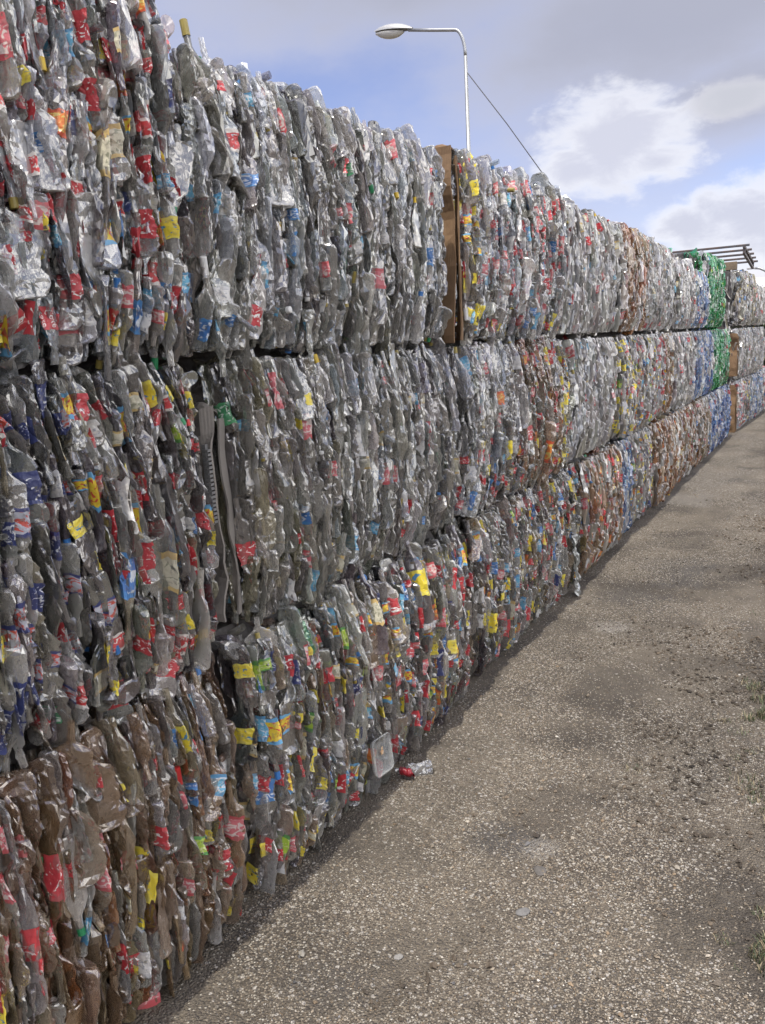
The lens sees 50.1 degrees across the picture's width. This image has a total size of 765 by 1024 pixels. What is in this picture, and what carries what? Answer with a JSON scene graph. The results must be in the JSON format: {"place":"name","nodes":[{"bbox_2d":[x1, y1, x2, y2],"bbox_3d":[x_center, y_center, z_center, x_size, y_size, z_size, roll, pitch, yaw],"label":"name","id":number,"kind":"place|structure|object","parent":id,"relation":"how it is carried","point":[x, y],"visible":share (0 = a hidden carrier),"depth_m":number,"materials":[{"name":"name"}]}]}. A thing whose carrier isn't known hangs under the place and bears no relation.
{"place":"outdoors","nodes":[
{"label":"outdoors","id":0,"kind":"place"},
{"bbox_2d":[106,410,764,1023],"bbox_3d":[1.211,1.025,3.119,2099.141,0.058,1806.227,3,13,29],"label":"ground","id":1,"kind":"structure","parent":0,"point":[730,466],"depth_m":2.80,"materials":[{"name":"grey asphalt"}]},
{"bbox_2d":[0,647,247,1023],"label":"plastic bale","id":2,"kind":"object","parent":1,"relation":"on","point":[120,862],"visible":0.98,"depth_m":2.03},
{"bbox_2d":[0,340,218,778],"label":"plastic bale","id":3,"kind":"object","parent":2,"relation":"on","point":[107,530],"visible":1,"depth_m":1.92},
{"bbox_2d":[0,0,193,385],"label":"plastic bale","id":4,"kind":"object","parent":3,"relation":"on","point":[90,191],"visible":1,"depth_m":1.82},
{"bbox_2d":[181,525,471,892],"bbox_3d":[-0.419,0.620,3.442,1.153,0.969,1.693,3,13,29],"label":"plastic bale","id":5,"kind":"object","parent":1,"relation":"on","point":[346,688],"visible":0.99,"depth_m":2.88,"materials":[{"name":"multicoloured plastic"}]},
{"bbox_2d":[138,337,461,626],"bbox_3d":[-0.488,-0.207,3.314,1.171,0.932,1.692,3,13,29],"label":"plastic bale","id":6,"kind":"object","parent":5,"relation":"on","point":[322,465],"visible":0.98,"depth_m":2.79,"materials":[{"name":"grey plastic"}]},
{"bbox_2d":[137,14,450,376],"bbox_3d":[-0.562,-1.032,3.094,1.171,0.980,1.721,3,13,29],"label":"plastic bale","id":7,"kind":"object","parent":6,"relation":"on","point":[300,231],"visible":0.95,"depth_m":2.60},
{"bbox_2d":[394,954,402,959],"bbox_3d":[0.046,1.258,2.313,0.028,0.009,0.023,-5,11,-7],"label":"rock","id":8,"kind":"object","parent":1,"relation":"on","point":[398,956],"visible":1,"depth_m":2.31,"materials":[{"name":"white stone"}]},
{"bbox_2d":[399,767,414,776],"bbox_3d":[0.099,1.030,3.238,0.064,0.041,0.032,1,12,22],"label":"crushed cup","id":9,"kind":"object","parent":1,"relation":"on","point":[406,772],"visible":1,"depth_m":3.23,"materials":[{"name":"red plastic"}]},
{"bbox_2d":[405,759,432,776],"bbox_3d":[0.125,1.031,3.267,0.150,0.076,0.039,-5,11,-10],"label":"fallen bottle","id":10,"kind":"object","parent":1,"relation":"on","point":[427,762],"visible":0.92,"depth_m":3.28,"materials":[{"name":"plastic"}]},
{"bbox_2d":[374,23,470,161],"bbox_3d":[1.179,-7.480,21.036,2.524,9.617,0.340,3,13,29],"label":"street lamp","id":11,"kind":"object","parent":1,"relation":"on","point":[392,31],"visible":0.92,"depth_m":20.07,"materials":[{"name":"metal"}]},
{"bbox_2d":[467,72,557,193],"bbox_3d":[4.941,-6.494,19.137,6.098,8.212,0.040,3,13,29],"label":"stay cable","id":12,"kind":"object","parent":11,"relation":"attached to","point":[511,130],"visible":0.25,"depth_m":19.55,"materials":[{"name":"metal"}]},
{"bbox_2d":[424,466,580,675],"bbox_3d":[0.463,0.288,5.032,1.197,1.075,1.880,3,13,29],"label":"plastic bale","id":13,"kind":"object","parent":1,"relation":"on","point":[521,547],"visible":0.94,"depth_m":4.52},
{"bbox_2d":[410,330,576,518],"bbox_3d":[0.346,-0.542,4.733,1.175,0.962,1.720,3,13,29],"label":"plastic bale","id":14,"kind":"object","parent":13,"relation":"on","point":[512,408],"visible":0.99,"depth_m":4.25},
{"bbox_2d":[406,144,566,352],"bbox_3d":[0.295,-1.390,4.549,1.187,1.026,1.631,3,13,29],"label":"plastic bale","id":15,"kind":"object","parent":14,"relation":"on","point":[502,252],"visible":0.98,"depth_m":4.02,"materials":[{"name":"multicoloured plastic"}]},
{"bbox_2d":[515,907,529,915],"bbox_3d":[0.423,1.206,2.466,0.048,0.011,0.034,-9,13,-25],"label":"rock","id":16,"kind":"object","parent":1,"relation":"on","point":[524,911],"visible":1,"depth_m":2.46,"materials":[{"name":"grey stone"}]},
{"bbox_2d":[533,866,545,875],"bbox_3d":[0.510,1.159,2.643,0.042,0.010,0.054,-3,11,-1],"label":"rock","id":17,"kind":"object","parent":1,"relation":"on","point":[538,870],"visible":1,"depth_m":2.64,"materials":[{"name":"grey stone"}]},
{"bbox_2d":[554,444,624,576],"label":"plastic bale","id":18,"kind":"object","parent":1,"relation":"on","point":[597,472],"visible":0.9,"depth_m":5.95},
{"bbox_2d":[544,333,617,462],"bbox_3d":[1.066,-0.875,6.111,1.139,0.933,1.302,3,13,29],"label":"plastic bale","id":19,"kind":"object","parent":18,"relation":"on","point":[589,361],"visible":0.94,"depth_m":5.72},
{"bbox_2d":[533,194,618,338],"bbox_3d":[0.991,-1.716,5.889,1.136,0.984,1.366,3,13,29],"label":"plastic bale","id":20,"kind":"object","parent":19,"relation":"on","point":[589,297],"visible":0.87,"depth_m":5.52},
{"bbox_2d":[603,425,652,533],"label":"plastic bale","id":21,"kind":"object","parent":1,"relation":"on","point":[635,448],"visible":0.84,"depth_m":7.15},
{"bbox_2d":[591,332,657,438],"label":"plastic bale","id":22,"kind":"object","parent":21,"relation":"on","point":[635,369],"visible":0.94,"depth_m":6.71},
{"bbox_2d":[597,221,660,335],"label":"plastic bale","id":23,"kind":"object","parent":22,"relation":"on","point":[638,257],"visible":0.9,"depth_m":6.63},
{"bbox_2d":[645,413,678,507],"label":"plastic bale","id":24,"kind":"object","parent":1,"relation":"on","point":[665,449],"visible":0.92,"depth_m":8.05},
{"bbox_2d":[634,330,674,420],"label":"plastic bale","id":25,"kind":"object","parent":24,"relation":"on","point":[665,347],"visible":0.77,"depth_m":8.04},
{"bbox_2d":[634,242,676,333],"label":"plastic bale","id":26,"kind":"object","parent":25,"relation":"on","point":[666,266],"visible":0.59,"depth_m":7.89},
{"bbox_2d":[662,403,695,484],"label":"plastic bale","id":27,"kind":"object","parent":1,"relation":"on","point":[685,418],"visible":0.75,"depth_m":9.26},
{"bbox_2d":[660,328,697,409],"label":"plastic bale","id":28,"kind":"object","parent":27,"relation":"on","point":[685,345],"visible":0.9,"depth_m":8.87},
{"bbox_2d":[669,253,696,330],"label":"plastic bale","id":29,"kind":"object","parent":28,"relation":"on","point":[684,303],"visible":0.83,"depth_m":8.65},
{"bbox_2d":[690,394,713,466],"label":"plastic bale","id":30,"kind":"object","parent":1,"relation":"on","point":[703,405],"visible":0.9,"depth_m":10.31},
{"bbox_2d":[677,328,714,399],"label":"plastic bale","id":31,"kind":"object","parent":30,"relation":"on","point":[704,365],"visible":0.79,"depth_m":10.12},
{"bbox_2d":[678,269,709,329],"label":"plastic bale","id":32,"kind":"object","parent":31,"relation":"on","point":[702,302],"visible":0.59,"depth_m":9.71},
{"bbox_2d":[706,384,731,451],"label":"plastic bale","id":33,"kind":"object","parent":1,"relation":"on","point":[720,397],"visible":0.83,"depth_m":11.79},
{"bbox_2d":[698,328,730,389],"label":"plastic bale","id":34,"kind":"object","parent":33,"relation":"on","point":[722,340],"visible":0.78,"depth_m":11.47},
{"bbox_2d":[668,248,725,329],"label":"plastic bale","id":35,"kind":"object","parent":34,"relation":"on","point":[711,267],"visible":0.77,"depth_m":10.57},
{"bbox_2d":[723,376,750,431],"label":"plastic bale","id":36,"kind":"object","parent":1,"relation":"on","point":[740,397],"visible":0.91,"depth_m":13.54,"materials":[{"name":"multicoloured plastic"}]},
{"bbox_2d":[717,326,753,380],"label":"plastic bale","id":37,"kind":"object","parent":36,"relation":"on","point":[741,351],"visible":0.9,"depth_m":13.32,"materials":[{"name":"grey plastic"}]},
{"bbox_2d":[705,269,756,328],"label":"plastic bale","id":38,"kind":"object","parent":37,"relation":"on","point":[740,297],"visible":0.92,"depth_m":13.19},
{"bbox_2d":[724,261,737,270],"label":"wooden block","id":39,"kind":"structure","parent":38,"relation":"on","point":[730,266],"depth_m":13.11,"materials":[{"name":"brown wood"}]},
{"bbox_2d":[672,244,757,268],"bbox_3d":[5.696,-4.343,14.154,1.339,0.154,2.195,3,10,27],"label":"steel rack","id":40,"kind":"object","parent":39,"relation":"on","point":[748,257],"visible":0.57,"depth_m":13.53,"materials":[{"name":"grey metal"}]},
{"bbox_2d":[743,371,762,420],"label":"plastic bale","id":41,"kind":"object","parent":1,"relation":"on","point":[756,386],"visible":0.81,"depth_m":15.11},
{"bbox_2d":[744,325,764,372],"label":"plastic bale","id":42,"kind":"object","parent":41,"relation":"on","point":[758,332],"visible":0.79,"depth_m":14.94},
{"bbox_2d":[747,282,764,325],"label":"plastic bale","id":43,"kind":"object","parent":42,"relation":"on","point":[760,305],"visible":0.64,"depth_m":14.68},
{"bbox_2d":[747,267,764,271],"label":"distant lamp","id":44,"kind":"object","parent":1,"relation":"on","point":[758,268],"visible":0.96,"depth_m":40.53,"materials":[{"name":"metal"}]},
{"bbox_2d":[759,366,764,412],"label":"plastic bale","id":45,"kind":"object","parent":1,"relation":"on","point":[762,370],"visible":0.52,"depth_m":16.03},
{"bbox_2d":[149,0,764,277],"label":"sky","id":46,"kind":"structure","parent":0,"point":[648,115],"materials":[{"name":"blue"}]},
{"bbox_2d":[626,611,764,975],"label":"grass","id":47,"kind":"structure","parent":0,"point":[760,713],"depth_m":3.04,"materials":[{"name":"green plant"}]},
{"bbox_2d":[756,277,764,286],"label":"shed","id":48,"kind":"structure","parent":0,"point":[760,280],"depth_m":47.90,"materials":[{"name":"white"}]}
]}

